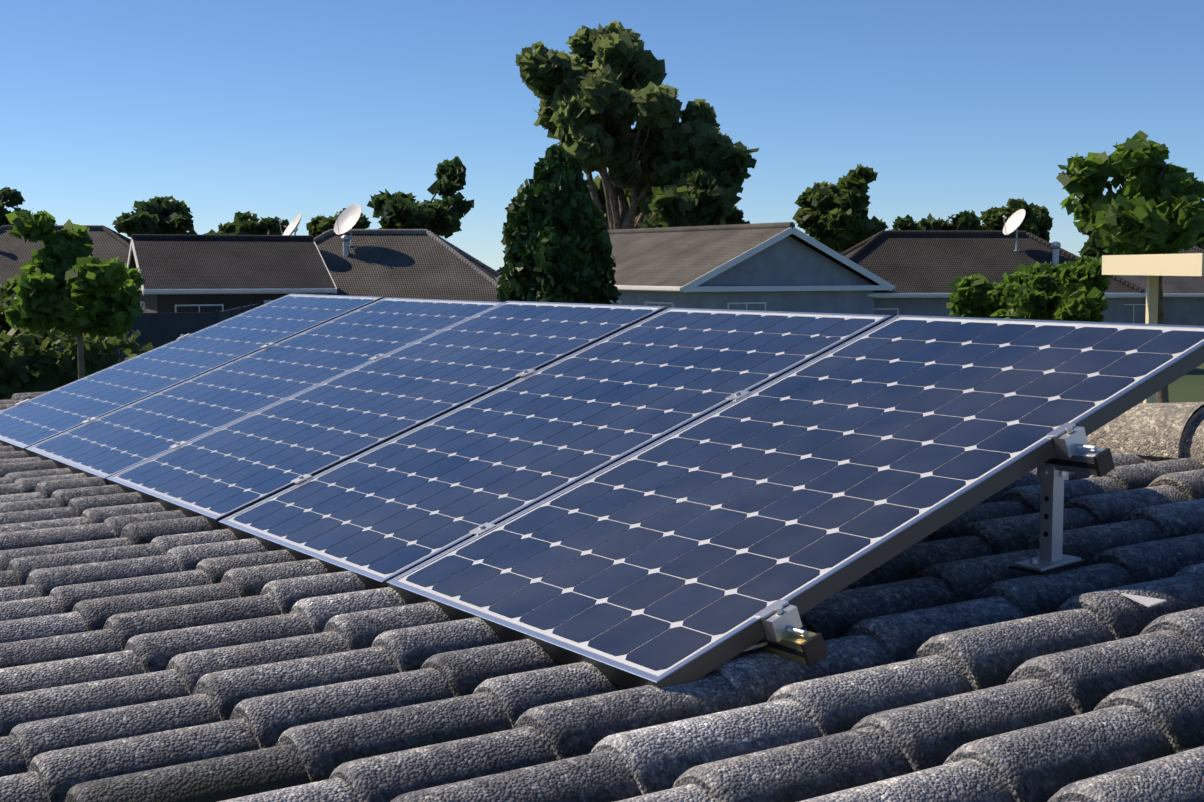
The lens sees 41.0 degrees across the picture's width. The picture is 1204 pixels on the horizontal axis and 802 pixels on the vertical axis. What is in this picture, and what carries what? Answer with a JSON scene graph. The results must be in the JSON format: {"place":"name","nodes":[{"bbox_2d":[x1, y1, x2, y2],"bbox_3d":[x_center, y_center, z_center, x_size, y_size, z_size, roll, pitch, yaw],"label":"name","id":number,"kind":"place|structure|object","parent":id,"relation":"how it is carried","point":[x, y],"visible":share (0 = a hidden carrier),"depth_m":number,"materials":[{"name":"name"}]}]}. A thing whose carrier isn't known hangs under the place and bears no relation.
{"place":"outdoors","nodes":[
{"label":"outdoors","id":0,"kind":"place"},
{"bbox_2d":[0,0,1203,269],"label":"sky","id":1,"kind":"structure","parent":0,"point":[283,109],"materials":[{"name":"blue"}]},
{"bbox_2d":[1141,363,1203,402],"bbox_3d":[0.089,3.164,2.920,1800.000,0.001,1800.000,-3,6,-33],"label":"ground","id":2,"kind":"structure","parent":0,"point":[1188,387],"depth_m":45.17,"materials":[{"name":"green plant"}]},
{"bbox_2d":[0,186,30,226],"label":"tree","id":3,"kind":"object","parent":2,"relation":"on","point":[12,198],"visible":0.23,"depth_m":89.57,"materials":[{"name":"green plant"}]},
{"bbox_2d":[0,274,60,353],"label":"bush","id":4,"kind":"object","parent":2,"relation":"on","point":[7,293],"visible":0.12,"depth_m":29.91,"materials":[{"name":"green plant"}]},
{"bbox_2d":[0,225,130,286],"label":"house","id":5,"kind":"structure","parent":2,"relation":"on","point":[16,253],"depth_m":65.43,"materials":[{"name":"roof tile"},{"name":"painted wall"},{"name":"white painted trim"}]},
{"bbox_2d":[4,209,145,379],"bbox_3d":[-7.759,-0.709,23.798,1.894,4.260,2.906,-1,5,-7],"label":"tree","id":6,"kind":"object","parent":2,"relation":"on","point":[68,284],"visible":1,"depth_m":23.20,"materials":[{"name":"green plant"}]},
{"bbox_2d":[0,327,153,399],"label":"hedge","id":7,"kind":"object","parent":2,"relation":"on","point":[42,369],"visible":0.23,"depth_m":27.92,"materials":[{"name":"green plant"}]},
{"bbox_2d":[55,309,219,360],"bbox_3d":[-13.717,-1.071,39.878,8.603,2.313,0.080,-3,5,-29],"label":"fence","id":8,"kind":"object","parent":2,"relation":"on","point":[156,330],"visible":0.12,"depth_m":41.18,"materials":[{"name":"stone"}]},
{"bbox_2d":[112,196,197,238],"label":"tree","id":9,"kind":"object","parent":2,"relation":"on","point":[163,215],"visible":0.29,"depth_m":92.53,"materials":[{"name":"green plant"}]},
{"bbox_2d":[127,234,336,312],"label":"dark house","id":10,"kind":"structure","parent":2,"relation":"on","point":[196,273],"depth_m":52.87,"materials":[{"name":"roof tile"},{"name":"painted wall"},{"name":"glass"}]},
{"bbox_2d":[279,213,301,234],"bbox_3d":[-11.347,-6.111,58.896,1.004,1.531,0.831,3,6,30],"label":"satellite dish","id":11,"kind":"object","parent":10,"relation":"on","point":[291,228],"visible":0.88,"depth_m":59.13,"materials":[{"name":"white metal"}]},
{"bbox_2d":[216,301,260,322],"bbox_3d":[-10.929,-1.986,50.873,0.080,2.313,18.159,-1,5,-6],"label":"fence","id":12,"kind":"object","parent":2,"relation":"on","point":[227,314],"visible":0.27,"depth_m":44.98,"materials":[{"name":"wood"}]},
{"bbox_2d":[203,210,288,234],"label":"tree","id":13,"kind":"object","parent":2,"relation":"on","point":[246,223],"visible":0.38,"depth_m":88.10,"materials":[{"name":"green plant"}]},
{"bbox_2d":[306,208,371,237],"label":"tree","id":14,"kind":"object","parent":2,"relation":"on","point":[317,225],"visible":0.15,"depth_m":98.74,"materials":[{"name":"green plant"}]},
{"bbox_2d":[314,229,500,301],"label":"house","id":15,"kind":"structure","parent":2,"relation":"on","point":[410,263],"depth_m":58.02,"materials":[{"name":"roof tile"},{"name":"painted wall"},{"name":"white painted trim"}]},
{"bbox_2d":[341,235,349,255],"bbox_3d":[-9.344,-5.631,58.715,0.325,0.847,0.324,-3,6,-33],"label":"roof vent","id":16,"kind":"object","parent":15,"relation":"on","point":[345,238],"visible":0.92,"depth_m":58.62,"materials":[{"name":"grey metal"}]},
{"bbox_2d":[334,204,361,245],"bbox_3d":[-9.374,-6.428,59.012,0.961,1.628,1.254,-3,6,-33],"label":"satellite dish","id":17,"kind":"object","parent":15,"relation":"on","point":[347,219],"visible":0.98,"depth_m":59.19,"materials":[{"name":"white metal"}]},
{"bbox_2d":[367,156,473,238],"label":"tree","id":18,"kind":"object","parent":2,"relation":"on","point":[402,210],"visible":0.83,"depth_m":83.74,"materials":[{"name":"green plant"}]},
{"bbox_2d":[496,144,621,303],"bbox_3d":[-0.912,-1.849,30.966,2.370,6.072,2.266,-3,6,-33],"label":"cypress tree","id":19,"kind":"object","parent":2,"relation":"on","point":[555,240],"visible":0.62,"depth_m":30.26,"materials":[{"name":"green plant"}]},
{"bbox_2d":[515,20,734,229],"bbox_3d":[0.557,-8.710,65.595,8.754,13.354,10.103,-3,6,-33],"label":"tree","id":20,"kind":"object","parent":2,"relation":"on","point":[589,114],"visible":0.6,"depth_m":63.24,"materials":[{"name":"green plant"}]},
{"bbox_2d":[495,222,894,314],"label":"house","id":21,"kind":"structure","parent":2,"relation":"on","point":[785,266],"depth_m":50.04,"materials":[{"name":"roof tile"},{"name":"painted wall"},{"name":"white painted trim"}]},
{"bbox_2d":[636,141,758,227],"bbox_3d":[3.102,-5.813,61.681,5.180,8.164,5.136,-3,6,-33],"label":"tree","id":22,"kind":"object","parent":2,"relation":"on","point":[701,189],"visible":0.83,"depth_m":60.54,"materials":[{"name":"green plant"}]},
{"bbox_2d":[719,206,749,224],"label":"tree","id":23,"kind":"object","parent":2,"relation":"on","point":[736,216],"visible":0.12,"depth_m":108.67,"materials":[{"name":"green plant"}]},
{"bbox_2d":[792,163,888,253],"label":"tree","id":24,"kind":"object","parent":2,"relation":"on","point":[834,217],"visible":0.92,"depth_m":84.10,"materials":[{"name":"green plant"}]},
{"bbox_2d":[889,210,984,230],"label":"tree","id":25,"kind":"object","parent":2,"relation":"on","point":[965,220],"visible":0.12,"depth_m":88.42,"materials":[{"name":"green plant"}]},
{"bbox_2d":[840,230,1145,322],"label":"long house","id":26,"kind":"structure","parent":2,"relation":"on","point":[919,270],"depth_m":52.95,"materials":[{"name":"roof tiles"},{"name":"painted wall plaster"},{"name":"window glass"}]},
{"bbox_2d":[1003,209,1025,250],"bbox_3d":[13.682,-5.664,53.585,0.738,1.458,0.938,-3,6,-33],"label":"satellite dish","id":27,"kind":"object","parent":26,"relation":"on","point":[1014,221],"visible":0.96,"depth_m":53.69,"materials":[{"name":"white metal"}]},
{"bbox_2d":[1051,242,1060,265],"bbox_3d":[14.962,-4.831,53.067,0.325,0.847,0.324,-3,6,-33],"label":"roof vent","id":28,"kind":"object","parent":26,"relation":"on","point":[1055,246],"visible":0.81,"depth_m":52.98,"materials":[{"name":"grey metal"}]},
{"bbox_2d":[946,261,1061,318],"bbox_3d":[8.582,-1.195,34.138,2.282,3.535,2.243,4,6,42],"label":"bush","id":29,"kind":"object","parent":2,"relation":"on","point":[978,296],"visible":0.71,"depth_m":33.77,"materials":[{"name":"green plant"}]},
{"bbox_2d":[979,198,1053,241],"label":"tree","id":30,"kind":"object","parent":2,"relation":"on","point":[1037,221],"visible":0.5,"depth_m":93.38,"materials":[{"name":"green plant"}]},
{"bbox_2d":[1005,255,1111,321],"bbox_3d":[8.573,-0.920,29.999,1.636,3.657,2.105,-3,6,-33],"label":"bush","id":31,"kind":"object","parent":2,"relation":"on","point":[1071,291],"visible":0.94,"depth_m":29.68,"materials":[{"name":"green plant"}]},
{"bbox_2d":[1076,220,1113,258],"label":"tree","id":32,"kind":"object","parent":2,"relation":"on","point":[1090,248],"visible":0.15,"depth_m":79.91,"materials":[{"name":"green plant"}]},
{"bbox_2d":[1056,130,1203,402],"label":"tree","id":33,"kind":"object","parent":2,"relation":"on","point":[1154,204],"visible":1,"depth_m":25.26,"materials":[{"name":"green plant"}]},
{"bbox_2d":[1102,253,1203,402],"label":"pergola","id":34,"kind":"object","parent":2,"relation":"on","point":[1153,267],"visible":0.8,"depth_m":23.33,"materials":[{"name":"beige"}]},
{"bbox_2d":[1117,246,1203,325],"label":"house","id":35,"kind":"structure","parent":2,"relation":"on","point":[1183,300],"depth_m":74.31,"materials":[{"name":"roof tiles"},{"name":"painted wall plaster"},{"name":"window glass"}]},
{"bbox_2d":[1194,230,1203,248],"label":"tree","id":36,"kind":"object","parent":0,"point":[1199,241],"visible":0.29,"depth_m":99.79,"materials":[{"name":"green plant"}]},
{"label":"house","id":37,"kind":"structure","parent":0},
{"bbox_2d":[0,391,1203,801],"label":"roof tiles","id":38,"kind":"object","parent":37,"relation":"on","point":[154,653],"visible":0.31,"depth_m":2.80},
{"bbox_2d":[15,334,1114,666],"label":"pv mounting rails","id":39,"kind":"object","parent":38,"relation":"on","point":[787,636],"visible":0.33,"depth_m":3.19,"materials":[{"name":"silver metal"}]},
{"bbox_2d":[0,294,1203,688],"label":"solar panel frames","id":40,"kind":"structure","parent":38,"relation":"on","point":[820,590],"depth_m":3.49,"materials":[{"name":"silver metal"}]},
{"bbox_2d":[0,295,1203,675],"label":"solar panel cells","id":41,"kind":"object","parent":40,"relation":"in","point":[662,557],"visible":1,"depth_m":4.00,"materials":[{"name":"blue glass"}]},
{"bbox_2d":[1121,593,1165,606],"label":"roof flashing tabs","id":42,"kind":"object","parent":38,"relation":"on","point":[1148,601],"visible":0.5,"depth_m":2.96,"materials":[{"name":"silver metal"}]},
{"bbox_2d":[1086,402,1203,464],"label":"roof ridge caps","id":43,"kind":"object","parent":38,"relation":"on","point":[1149,432],"visible":0.06,"depth_m":4.53,"materials":[{"name":"grey concrete"}]}
]}

